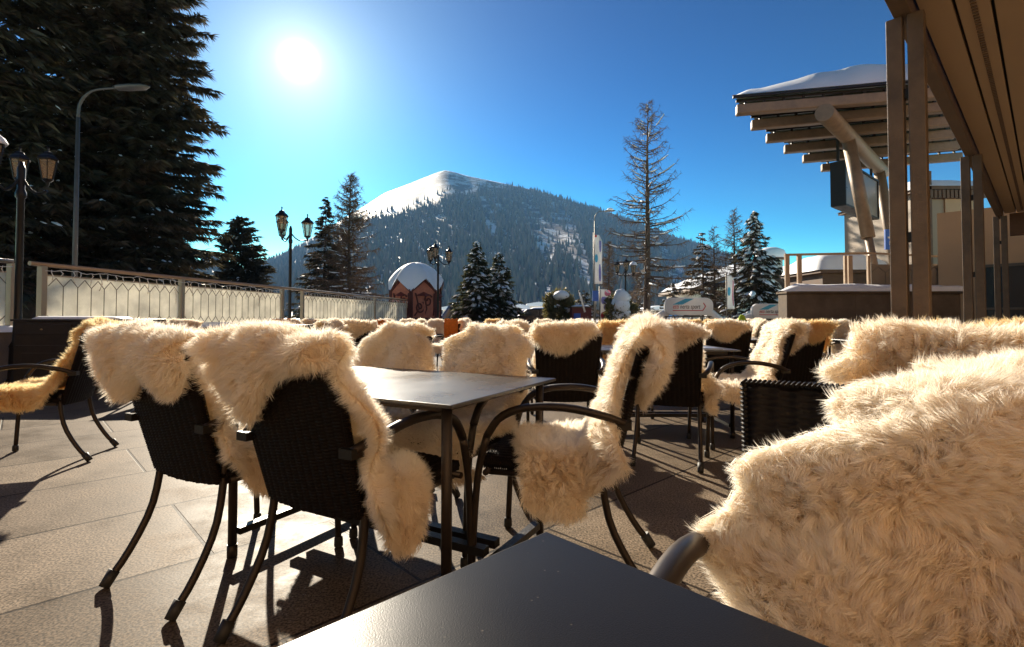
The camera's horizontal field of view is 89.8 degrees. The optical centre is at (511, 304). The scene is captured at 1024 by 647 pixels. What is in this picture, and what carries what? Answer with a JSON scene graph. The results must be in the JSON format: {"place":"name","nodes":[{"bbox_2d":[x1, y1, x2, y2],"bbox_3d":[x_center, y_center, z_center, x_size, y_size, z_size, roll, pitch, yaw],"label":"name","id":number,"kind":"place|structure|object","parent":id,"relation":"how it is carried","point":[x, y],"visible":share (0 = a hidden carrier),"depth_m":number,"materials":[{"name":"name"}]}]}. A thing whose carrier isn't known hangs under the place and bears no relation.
{"place":"outdoors","nodes":[
{"label":"outdoors","id":0,"kind":"place"},
{"bbox_2d":[167,318,203,329],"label":"sheepskin","id":1,"kind":"object","parent":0,"point":[195,324],"visible":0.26,"depth_m":8.38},
{"bbox_2d":[0,353,833,646],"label":"terrace paving","id":2,"kind":"structure","parent":0,"point":[70,518],"depth_m":2.33,"materials":[{"name":"stone"}]},
{"bbox_2d":[0,135,58,384],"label":"lamp post","id":3,"kind":"object","parent":2,"relation":"on","point":[20,157],"visible":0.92,"depth_m":7.50,"materials":[{"name":"black metal"}]},
{"bbox_2d":[0,333,118,461],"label":"wicker armchair","id":4,"kind":"object","parent":2,"relation":"on","point":[81,384],"visible":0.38,"depth_m":3.58,"materials":[{"name":"brown metal"}]},
{"bbox_2d":[0,316,122,413],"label":"sheepskin","id":5,"kind":"object","parent":4,"relation":"on","point":[30,394],"visible":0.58,"depth_m":3.47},
{"bbox_2d":[10,316,165,388],"bbox_3d":[-5.957,0.662,7.246,1.712,0.987,0.639,0,-2,0],"label":"table","id":6,"kind":"object","parent":2,"relation":"on","point":[38,339],"visible":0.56,"depth_m":6.97,"materials":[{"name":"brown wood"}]},
{"bbox_2d":[99,351,342,621],"bbox_3d":[-1.154,0.609,2.090,0.589,0.896,0.694,-1,-2,28],"label":"wicker armchair","id":7,"kind":"object","parent":2,"relation":"on","point":[179,439],"visible":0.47,"depth_m":1.85,"materials":[{"name":"wicker"}]},
{"bbox_2d":[79,318,269,499],"bbox_3d":[-1.175,0.400,2.032,0.732,0.716,0.703,-1,-2,28],"label":"sheepskin","id":8,"kind":"object","parent":7,"relation":"on","point":[128,360],"visible":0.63,"depth_m":1.79,"materials":[{"name":"fur"}]},
{"bbox_2d":[213,356,472,643],"bbox_3d":[-0.549,0.601,1.770,0.589,0.896,0.694,-1,-2,28],"label":"wicker armchair","id":9,"kind":"object","parent":2,"relation":"on","point":[309,452],"visible":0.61,"depth_m":1.54,"materials":[{"name":"wicker"}]},
{"bbox_2d":[182,317,436,562],"bbox_3d":[-0.585,0.419,1.678,0.733,0.763,0.661,-1,-2,28],"label":"sheepskin","id":10,"kind":"object","parent":9,"relation":"on","point":[245,368],"visible":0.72,"depth_m":1.48,"materials":[{"name":"fur"}]},
{"bbox_2d":[277,335,434,538],"bbox_3d":[-0.805,0.627,2.761,0.589,0.896,0.694,-1,-2,28],"label":"wicker armchair","id":11,"kind":"object","parent":2,"relation":"on","point":[353,531],"depth_m":2.32,"materials":[{"name":"brown metal"}]},
{"bbox_2d":[352,320,436,421],"bbox_3d":[-0.804,0.443,2.777,0.684,0.736,0.804,-1,-2,28],"label":"sheepskin","id":12,"kind":"object","parent":11,"relation":"on","point":[395,344],"visible":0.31,"depth_m":2.94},
{"bbox_2d":[351,329,374,360],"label":"wicker armchair","id":13,"kind":"object","parent":2,"relation":"on","point":[358,340],"visible":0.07,"depth_m":6.42,"materials":[{"name":"wicker"}]},
{"bbox_2d":[340,318,378,341],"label":"sheepskin","id":14,"kind":"object","parent":13,"relation":"on","point":[356,328],"visible":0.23,"depth_m":6.35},
{"bbox_2d":[227,366,555,576],"bbox_3d":[-0.524,0.689,2.195,1.200,0.728,0.800,-1,-2,28],"label":"terrace table","id":15,"kind":"object","parent":2,"relation":"on","point":[445,393],"visible":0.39,"depth_m":1.99,"materials":[{"name":"metal"}]},
{"bbox_2d":[388,262,443,320],"bbox_3d":[-5.088,-0.253,27.216,2.930,3.930,2.876,0,-2,0],"label":"carved kiosk","id":16,"kind":"object","parent":2,"relation":"on","point":[414,284],"visible":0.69,"depth_m":26.24,"materials":[{"name":"red wood"}]},
{"bbox_2d":[427,242,452,318],"bbox_3d":[-3.221,-0.573,23.010,1.180,4.350,1.167,0,-2,-14],"label":"lamp post","id":17,"kind":"object","parent":2,"relation":"on","point":[436,247],"visible":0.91,"depth_m":23.00,"materials":[{"name":"black metal"}]},
{"bbox_2d":[358,390,527,567],"bbox_3d":[-0.273,0.620,2.477,0.589,0.896,0.694,-1,-2,28],"label":"wicker armchair","id":18,"kind":"object","parent":2,"relation":"on","point":[476,414],"visible":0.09,"depth_m":2.11,"materials":[{"name":"brown metal"}]},
{"bbox_2d":[386,320,534,491],"bbox_3d":[-0.267,0.442,2.494,0.658,0.738,0.786,-1,-2,28],"label":"sheepskin","id":19,"kind":"object","parent":18,"relation":"on","point":[483,348],"visible":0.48,"depth_m":2.57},
{"bbox_2d":[434,324,460,370],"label":"wicker armchair","id":20,"kind":"object","parent":2,"relation":"on","point":[459,325],"visible":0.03,"depth_m":9.37,"materials":[{"name":"wicker"}]},
{"bbox_2d":[444,318,457,339],"bbox_3d":[-1.017,0.435,8.592,0.237,0.400,0.122,0,-2,0],"label":"blanket","id":21,"kind":"object","parent":20,"relation":"on","point":[450,327],"visible":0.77,"depth_m":8.55,"materials":[{"name":"orange fabric"}]},
{"bbox_2d":[431,317,472,353],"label":"sheepskin","id":22,"kind":"object","parent":20,"relation":"on","point":[462,322],"visible":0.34,"depth_m":8.82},
{"bbox_2d":[278,532,828,646],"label":"terrace table","id":23,"kind":"object","parent":2,"relation":"on","point":[546,589],"visible":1,"depth_m":0.46,"materials":[{"name":"brown metal"}]},
{"bbox_2d":[541,287,576,321],"bbox_3d":[2.806,0.482,28.938,2.288,3.049,2.105,0,-2,0],"label":"round bush","id":24,"kind":"object","parent":2,"relation":"on","point":[557,304],"visible":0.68,"depth_m":28.44,"materials":[{"name":"green plant"}]},
{"bbox_2d":[470,345,655,568],"bbox_3d":[0.233,0.610,2.112,0.694,0.896,0.589,0,-2,14],"label":"wicker armchair","id":25,"kind":"object","parent":2,"relation":"on","point":[500,453],"visible":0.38,"depth_m":1.90,"materials":[{"name":"brown metal"}]},
{"bbox_2d":[509,309,677,530],"bbox_3d":[0.304,0.412,2.051,0.683,0.801,0.728,0,-2,14],"label":"sheepskin","id":26,"kind":"object","parent":25,"relation":"on","point":[567,468],"visible":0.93,"depth_m":1.83,"materials":[{"name":"fur"}]},
{"bbox_2d":[526,333,605,422],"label":"wicker armchair","id":27,"kind":"object","parent":2,"relation":"on","point":[580,366],"visible":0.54,"depth_m":3.63,"materials":[{"name":"wicker"}]},
{"bbox_2d":[525,316,602,390],"bbox_3d":[0.394,0.426,3.850,0.639,0.679,0.782,0,-2,1],"label":"sheepskin","id":28,"kind":"object","parent":27,"relation":"on","point":[560,338],"visible":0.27,"depth_m":3.53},
{"bbox_2d":[568,305,592,321],"bbox_3d":[3.675,0.894,27.586,1.169,1.656,1.400,0,-2,0],"label":"brown booth","id":29,"kind":"object","parent":2,"relation":"on","point":[577,311],"visible":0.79,"depth_m":27.00,"materials":[{"name":"brown wood"}]},
{"bbox_2d":[592,291,598,322],"bbox_3d":[4.974,0.502,30.525,0.380,2.594,0.105,0,-2,0],"label":"blue sign","id":30,"kind":"object","parent":2,"relation":"on","point":[595,296],"visible":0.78,"depth_m":30.50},
{"bbox_2d":[599,287,610,320],"bbox_3d":[5.245,0.388,29.015,0.655,2.744,0.109,0,-2,0],"label":"banner flag","id":31,"kind":"object","parent":2,"relation":"on","point":[604,293],"visible":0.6,"depth_m":29.02,"materials":[{"name":"white fabric"}]},
{"bbox_2d":[603,289,639,321],"bbox_3d":[6.122,0.602,28.931,2.411,2.917,2.148,0,-2,0],"label":"round bush","id":32,"kind":"object","parent":2,"relation":"on","point":[620,304],"visible":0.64,"depth_m":28.23,"materials":[{"name":"green plant"}]},
{"bbox_2d":[614,259,636,290],"bbox_3d":[6.416,-0.399,28.510,1.201,4.290,1.167,0,-2,-14],"label":"lamp post","id":33,"kind":"object","parent":2,"relation":"on","point":[626,261],"visible":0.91,"depth_m":28.56,"materials":[{"name":"black metal"}]},
{"bbox_2d":[586,345,740,438],"bbox_3d":[1.280,0.752,4.602,1.200,0.728,0.800,0,-2,0],"label":"terrace table","id":34,"kind":"object","parent":2,"relation":"on","point":[605,349],"visible":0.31,"depth_m":4.40,"materials":[{"name":"brown metal"}]},
{"bbox_2d":[630,337,714,472],"bbox_3d":[1.137,0.651,3.693,0.589,0.896,0.694,-1,-2,22],"label":"wicker armchair","id":35,"kind":"object","parent":2,"relation":"on","point":[683,388],"visible":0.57,"depth_m":3.44,"materials":[{"name":"wicker"}]},
{"bbox_2d":[613,317,724,416],"bbox_3d":[1.120,0.443,3.631,0.743,0.717,0.710,-1,-2,22],"label":"sheepskin","id":36,"kind":"object","parent":35,"relation":"on","point":[686,333],"visible":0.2,"depth_m":3.38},
{"bbox_2d":[656,298,720,320],"bbox_3d":[8.588,0.692,25.147,3.792,1.995,0.587,0,-2,0],"label":"oval sign","id":37,"kind":"object","parent":2,"relation":"on","point":[688,306],"visible":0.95,"depth_m":24.89,"materials":[{"name":"white plastic"}]},
{"bbox_2d":[703,328,752,373],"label":"wicker armchair","id":38,"kind":"object","parent":2,"relation":"on","point":[741,342],"visible":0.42,"depth_m":5.43,"materials":[{"name":"wicker"}]},
{"bbox_2d":[703,318,752,365],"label":"sheepskin","id":39,"kind":"object","parent":38,"relation":"on","point":[726,330],"visible":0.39,"depth_m":5.34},
{"bbox_2d":[686,332,794,456],"bbox_3d":[1.752,0.657,3.929,0.694,0.896,0.589,0,-2,6],"label":"wicker armchair","id":40,"kind":"object","parent":2,"relation":"on","point":[782,370],"visible":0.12,"depth_m":3.68,"materials":[{"name":"brown metal"}]},
{"bbox_2d":[714,317,811,406],"bbox_3d":[1.792,0.424,3.925,0.766,0.666,0.670,0,-2,6],"label":"sheepskin","id":41,"kind":"object","parent":40,"relation":"on","point":[774,333],"visible":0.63,"depth_m":3.75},
{"bbox_2d":[649,378,859,584],"bbox_3d":[0.447,0.568,0.521,0.589,0.896,0.694,-1,-2,33],"label":"wicker armchair","id":42,"kind":"object","parent":2,"relation":"on","point":[769,409],"visible":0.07,"depth_m":0.85,"materials":[{"name":"wicker"}]},
{"bbox_2d":[686,343,1023,646],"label":"sheepskin","id":43,"kind":"object","parent":42,"relation":"on","point":[887,512],"visible":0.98,"depth_m":0.64,"materials":[{"name":"fur"}]},
{"bbox_2d":[750,325,762,357],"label":"wicker armchair","id":44,"kind":"object","parent":2,"relation":"on","point":[759,334],"visible":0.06,"depth_m":7.20,"materials":[{"name":"wicker"}]},
{"bbox_2d":[749,317,767,348],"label":"sheepskin","id":45,"kind":"object","parent":44,"relation":"on","point":[756,323],"visible":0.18,"depth_m":7.24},
{"bbox_2d":[744,304,778,320],"bbox_3d":[11.647,0.811,23.143,3.092,1.646,0.587,0,-2,0],"label":"oval sign","id":46,"kind":"object","parent":2,"relation":"on","point":[767,312],"visible":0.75,"depth_m":22.88,"materials":[{"name":"white plastic"}]},
{"bbox_2d":[746,339,827,383],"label":"wicker armchair","id":47,"kind":"object","parent":2,"relation":"on","point":[802,362],"visible":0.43,"depth_m":4.80,"materials":[{"name":"black wicker"}]},
{"bbox_2d":[782,318,839,373],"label":"sheepskin","id":48,"kind":"object","parent":47,"relation":"on","point":[822,329],"visible":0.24,"depth_m":4.67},
{"bbox_2d":[781,255,885,285],"bbox_3d":[11.320,-0.141,18.110,2.446,3.231,2.600,0,-2,0],"label":"storage hut","id":49,"kind":"object","parent":2,"relation":"on","point":[823,269],"visible":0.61,"depth_m":17.03,"materials":[{"name":"wood"}]},
{"bbox_2d":[828,339,847,384],"bbox_3d":[4.550,0.792,6.131,1.200,0.728,0.800,0,-2,0],"label":"terrace table","id":50,"kind":"object","parent":2,"relation":"on","point":[835,340],"visible":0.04,"depth_m":6.40,"materials":[{"name":"grey metal"}]},
{"bbox_2d":[776,284,962,323],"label":"terrace wall","id":51,"kind":"structure","parent":2,"relation":"on","point":[849,302],"depth_m":12.00,"materials":[{"name":"concrete"}]},
{"bbox_2d":[732,64,962,263],"bbox_3d":[9.601,-2.939,14.132,8.944,5.457,3.853,1,-2,-45],"label":"slat canopy","id":52,"kind":"object","parent":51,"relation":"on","point":[814,116],"visible":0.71,"depth_m":12.94,"materials":[{"name":"wood"},{"name":"snow"},{"name":"metal"}]},
{"bbox_2d":[830,138,878,219],"bbox_3d":[9.844,-3.612,14.700,3.118,2.067,0.360,1,-2,-41],"label":"hanging screen","id":53,"kind":"object","parent":52,"relation":"hanging from","point":[841,197],"visible":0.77,"depth_m":13.77,"materials":[{"name":"black glass"}]},
{"bbox_2d":[784,252,937,287],"bbox_3d":[9.267,-0.769,12.364,5.399,0.965,0.060,0,-2,0],"label":"terrace railing","id":54,"kind":"object","parent":51,"relation":"on","point":[878,274],"visible":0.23,"depth_m":12.35,"materials":[{"name":"wood"},{"name":"metal"}]},
{"bbox_2d":[886,9,931,322],"bbox_3d":[2.480,-0.361,3.200,0.240,2.890,0.300,1,-2,-44],"label":"twin post","id":55,"kind":"object","parent":2,"relation":"on","point":[915,95],"visible":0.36,"depth_m":3.18,"materials":[{"name":"brown wood"},{"name":"black iron"}]},
{"bbox_2d":[836,171,985,263],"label":"lift house","id":56,"kind":"structure","parent":2,"relation":"on","point":[945,195],"depth_m":16.59,"materials":[{"name":"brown wood"}]},
{"bbox_2d":[884,229,889,249],"bbox_3d":[10.354,-0.806,14.037,0.310,2.480,0.093,0,-2,0],"label":"blue sign","id":57,"kind":"object","parent":56,"relation":"attached to","point":[886,239],"visible":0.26,"depth_m":14.03,"materials":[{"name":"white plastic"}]},
{"bbox_2d":[960,154,986,324],"bbox_3d":[5.383,-0.289,5.980,0.240,2.890,0.300,1,-2,-44],"label":"twin post","id":58,"kind":"object","parent":2,"relation":"on","point":[977,199],"visible":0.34,"depth_m":5.96,"materials":[{"name":"brown wood"},{"name":"black iron"}]},
{"bbox_2d":[937,207,1023,322],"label":"hotel building","id":59,"kind":"structure","parent":2,"relation":"on","point":[949,242],"depth_m":11.69,"materials":[{"name":"paint"}]},
{"bbox_2d":[884,0,1023,235],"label":"awning","id":60,"kind":"object","parent":59,"relation":"attached to","point":[975,65],"visible":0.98,"depth_m":4.29,"materials":[{"name":"wood"}]},
{"bbox_2d":[985,263,1023,319],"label":"door","id":61,"kind":"structure","parent":59,"relation":"in","point":[1016,270],"depth_m":11.37,"materials":[{"name":"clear glass"}]},
{"bbox_2d":[993,215,1009,321],"bbox_3d":[9.123,-0.195,9.563,0.240,2.890,0.300,1,-2,-44],"label":"twin post","id":62,"kind":"object","parent":2,"relation":"on","point":[997,242],"visible":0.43,"depth_m":9.55,"materials":[{"name":"wood"}]},
{"bbox_2d":[212,170,719,318],"bbox_3d":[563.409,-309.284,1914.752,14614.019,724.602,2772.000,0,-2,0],"label":"mountain","id":63,"kind":"structure","parent":0,"point":[399,198],"depth_m":1898.37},
{"bbox_2d":[188,181,750,318],"bbox_3d":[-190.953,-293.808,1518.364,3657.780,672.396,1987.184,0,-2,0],"label":"forest","id":64,"kind":"object","parent":63,"relation":"on","point":[525,287],"visible":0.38,"depth_m":1254.63,"materials":[{"name":"plant"}]},
{"bbox_2d":[1,0,990,265],"label":"sky","id":65,"kind":"structure","parent":0,"point":[546,95],"materials":[{"name":"blue"}]},
{"bbox_2d":[664,310,733,320],"bbox_3d":[10.381,0.994,29.984,4.520,1.582,1.860,0,-2,-2],"label":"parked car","id":66,"kind":"object","parent":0,"point":[688,318],"visible":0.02,"depth_m":29.09,"materials":[{"name":"white metal"}]},
{"bbox_3d":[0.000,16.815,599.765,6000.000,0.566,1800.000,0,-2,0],"label":"snow ground","id":67,"kind":"structure","parent":0,"visible":0},
{"bbox_2d":[0,0,113,310],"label":"spruce tree","id":68,"kind":"object","parent":67,"relation":"on","point":[10,84],"visible":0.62,"depth_m":19.99,"materials":[{"name":"green plant"}]},
{"bbox_2d":[0,0,167,318],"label":"spruce tree","id":69,"kind":"object","parent":67,"relation":"on","point":[27,143],"visible":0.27,"depth_m":21.68,"materials":[{"name":"green plant"}]},
{"bbox_2d":[0,0,207,276],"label":"spruce tree","id":70,"kind":"object","parent":67,"relation":"on","point":[116,6],"visible":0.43,"depth_m":22.85,"materials":[{"name":"green plant"}]},
{"bbox_2d":[72,84,149,276],"bbox_3d":[-11.788,-2.548,15.072,2.175,7.883,0.323,0,-2,0],"label":"street light","id":71,"kind":"object","parent":67,"relation":"on","point":[130,87],"visible":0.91,"depth_m":15.07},
{"bbox_2d":[33,0,236,287],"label":"spruce tree","id":72,"kind":"object","parent":67,"relation":"on","point":[170,84],"visible":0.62,"depth_m":24.32,"materials":[{"name":"green plant"}]},
{"bbox_2d":[0,320,399,383],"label":"wall","id":73,"kind":"structure","parent":67,"relation":"on","point":[5,336],"depth_m":7.87,"materials":[{"name":"concrete"}]},
{"bbox_2d":[0,258,406,325],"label":"glass fence","id":74,"kind":"object","parent":73,"relation":"on","point":[57,295],"visible":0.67,"depth_m":11.09,"materials":[{"name":"glass"}]},
{"bbox_2d":[45,270,182,303],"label":"icicle lights","id":75,"kind":"object","parent":74,"relation":"hanging from","point":[116,279],"visible":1,"depth_m":9.83},
{"bbox_2d":[184,281,281,305],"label":"icicle lights","id":76,"kind":"object","parent":74,"relation":"hanging from","point":[231,290],"visible":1,"depth_m":13.01},
{"bbox_2d":[305,292,374,305],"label":"icicle lights","id":77,"kind":"object","parent":74,"relation":"hanging from","point":[360,298],"visible":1,"depth_m":19.16},
{"bbox_2d":[275,207,313,318],"bbox_3d":[-6.785,-0.759,15.912,1.180,4.350,1.167,0,-2,-14],"label":"lamp post","id":78,"kind":"object","parent":73,"relation":"on","point":[281,215],"visible":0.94,"depth_m":15.91,"materials":[{"name":"black metal"}]},
{"bbox_2d":[205,214,287,317],"bbox_3d":[-20.134,-2.231,38.236,6.438,8.713,6.520,1,-2,-37],"label":"spruce tree","id":79,"kind":"object","parent":67,"relation":"on","point":[248,267],"visible":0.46,"depth_m":37.42,"materials":[{"name":"green plant"}]},
{"bbox_2d":[284,197,356,318],"bbox_3d":[-13.256,-2.678,37.240,6.110,10.118,6.217,1,-2,-26],"label":"spruce tree","id":80,"kind":"object","parent":67,"relation":"on","point":[319,222],"visible":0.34,"depth_m":36.70,"materials":[{"name":"green plant"}]},
{"bbox_2d":[297,171,387,304],"bbox_3d":[-10.696,-3.237,34.053,6.755,11.295,6.479,0,-2,0],"label":"larch tree","id":81,"kind":"object","parent":67,"relation":"on","point":[345,256],"visible":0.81,"depth_m":33.91,"materials":[{"name":"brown plant"}]},
{"bbox_2d":[442,302,472,319],"bbox_3d":[-3.858,0.913,35.987,4.520,2.059,1.860,0,-2,-8],"label":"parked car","id":82,"kind":"object","parent":67,"relation":"on","point":[447,313],"visible":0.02,"depth_m":35.03,"materials":[{"name":"grey metal"}]},
{"bbox_2d":[443,241,507,322],"bbox_3d":[-2.172,-0.762,29.954,4.164,5.926,3.866,0,-2,-4],"label":"spruce tree","id":83,"kind":"object","parent":67,"relation":"on","point":[478,294],"visible":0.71,"depth_m":29.63,"materials":[{"name":"green plant"}]},
{"bbox_2d":[487,253,525,321],"bbox_3d":[-0.808,-0.491,31.053,3.581,5.283,3.635,-1,-2,42],"label":"spruce tree","id":84,"kind":"object","parent":67,"relation":"on","point":[499,282],"visible":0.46,"depth_m":30.66,"materials":[{"name":"green plant"}]},
{"bbox_2d":[511,307,544,323],"bbox_3d":[1.559,0.986,33.987,4.520,1.608,1.860,0,-2,5],"label":"parked car","id":85,"kind":"object","parent":67,"relation":"on","point":[533,313],"visible":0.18,"depth_m":33.12,"materials":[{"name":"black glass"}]},
{"bbox_2d":[577,290,598,324],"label":"spruce tree","id":86,"kind":"object","parent":67,"relation":"on","point":[585,295],"visible":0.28,"depth_m":47.98,"materials":[{"name":"green plant"}]},
{"bbox_2d":[593,232,601,321],"bbox_3d":[5.187,-1.270,31.060,0.546,6.166,0.108,0,-2,0],"label":"banner flag","id":87,"kind":"object","parent":67,"relation":"on","point":[597,244],"visible":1,"depth_m":31.08,"materials":[{"name":"white fabric"}]},
{"bbox_2d":[591,241,617,321],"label":"larch tree","id":88,"kind":"object","parent":67,"relation":"on","point":[609,281],"visible":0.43,"depth_m":44.08,"materials":[{"name":"brown plant"}]},
{"bbox_2d":[594,208,615,290],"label":"street light","id":89,"kind":"object","parent":67,"relation":"on","point":[610,210],"visible":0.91,"depth_m":46.08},
{"bbox_2d":[629,274,658,314],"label":"bare tree","id":90,"kind":"object","parent":67,"relation":"on","point":[639,285],"visible":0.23,"depth_m":41.93,"materials":[{"name":"brown plant"}]},
{"bbox_2d":[602,99,700,312],"bbox_3d":[8.436,-5.561,32.220,6.165,14.913,6.374,-1,-2,40],"label":"larch tree","id":91,"kind":"object","parent":67,"relation":"on","point":[645,272],"visible":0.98,"depth_m":31.98,"materials":[{"name":"brown plant"}]},
{"bbox_2d":[652,283,678,314],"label":"spruce tree","id":92,"kind":"object","parent":67,"relation":"on","point":[675,292],"visible":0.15,"depth_m":49.89,"materials":[{"name":"green plant"}]},
{"bbox_2d":[678,233,725,313],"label":"spruce tree","id":93,"kind":"object","parent":67,"relation":"on","point":[699,265],"visible":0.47,"depth_m":40.91,"materials":[{"name":"green plant"}]},
{"bbox_2d":[695,225,729,317],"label":"larch tree","id":94,"kind":"object","parent":67,"relation":"on","point":[716,245],"visible":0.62,"depth_m":40.01,"materials":[{"name":"green plant"}]},
{"bbox_2d":[658,247,785,317],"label":"chalet","id":95,"kind":"object","parent":67,"relation":"on","point":[776,252],"visible":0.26,"depth_m":47.37,"materials":[{"name":"paint"}]},
{"bbox_2d":[705,208,753,317],"bbox_3d":[16.730,-2.604,37.808,5.447,9.380,5.036,-1,-2,19],"label":"larch tree","id":96,"kind":"object","parent":67,"relation":"on","point":[735,249],"visible":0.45,"depth_m":38.00,"materials":[{"name":"green plant"}]},
{"bbox_2d":[726,273,733,317],"bbox_3d":[13.171,-0.033,31.027,0.500,3.689,0.108,0,-2,0],"label":"banner flag","id":97,"kind":"object","parent":67,"relation":"on","point":[729,292],"visible":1,"depth_m":31.03,"materials":[{"name":"white fabric"}]},
{"bbox_2d":[714,211,783,321],"bbox_3d":[17.100,-1.962,36.133,5.938,9.263,5.698,-1,-2,37],"label":"spruce tree","id":98,"kind":"object","parent":67,"relation":"on","point":[763,270],"visible":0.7,"depth_m":35.71,"materials":[{"name":"green plant"}]},
{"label":"wicker armchair","id":99,"kind":"object","parent":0,"visible":0},
{"bbox_2d":[811,313,1023,385],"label":"sheepskin","id":100,"kind":"object","parent":99,"relation":"on","point":[873,349],"visible":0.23,"depth_m":1.39,"materials":[{"name":"fur"}]},
{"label":"wicker armchair","id":101,"kind":"object","parent":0,"visible":0},
{"bbox_2d":[912,314,1023,328],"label":"sheepskin","id":102,"kind":"object","parent":101,"relation":"on","point":[987,321],"depth_m":2.40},
{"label":"wicker armchair","id":103,"kind":"object","parent":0,"visible":0},
{"bbox_2d":[313,317,348,332],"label":"sheepskin","id":104,"kind":"object","parent":103,"relation":"on","point":[332,322],"visible":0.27,"depth_m":5.83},
{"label":"wicker armchair","id":105,"kind":"object","parent":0,"visible":0},
{"bbox_2d":[427,318,443,355],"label":"sheepskin","id":106,"kind":"object","parent":105,"relation":"on","point":[437,324],"visible":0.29,"depth_m":10.09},
{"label":"wicker armchair","id":107,"kind":"object","parent":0,"visible":0},
{"bbox_2d":[497,318,534,391],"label":"sheepskin","id":108,"kind":"object","parent":107,"relation":"on","point":[525,325],"visible":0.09,"depth_m":5.27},
{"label":"wicker armchair","id":109,"kind":"object","parent":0,"visible":0},
{"bbox_2d":[597,318,626,376],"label":"sheepskin","id":110,"kind":"object","parent":109,"relation":"on","point":[608,328],"visible":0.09,"depth_m":5.64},
{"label":"wicker armchair","id":111,"kind":"object","parent":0,"visible":0},
{"bbox_2d":[829,318,855,357],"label":"sheepskin","id":112,"kind":"object","parent":111,"relation":"on","point":[841,329],"visible":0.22,"depth_m":6.88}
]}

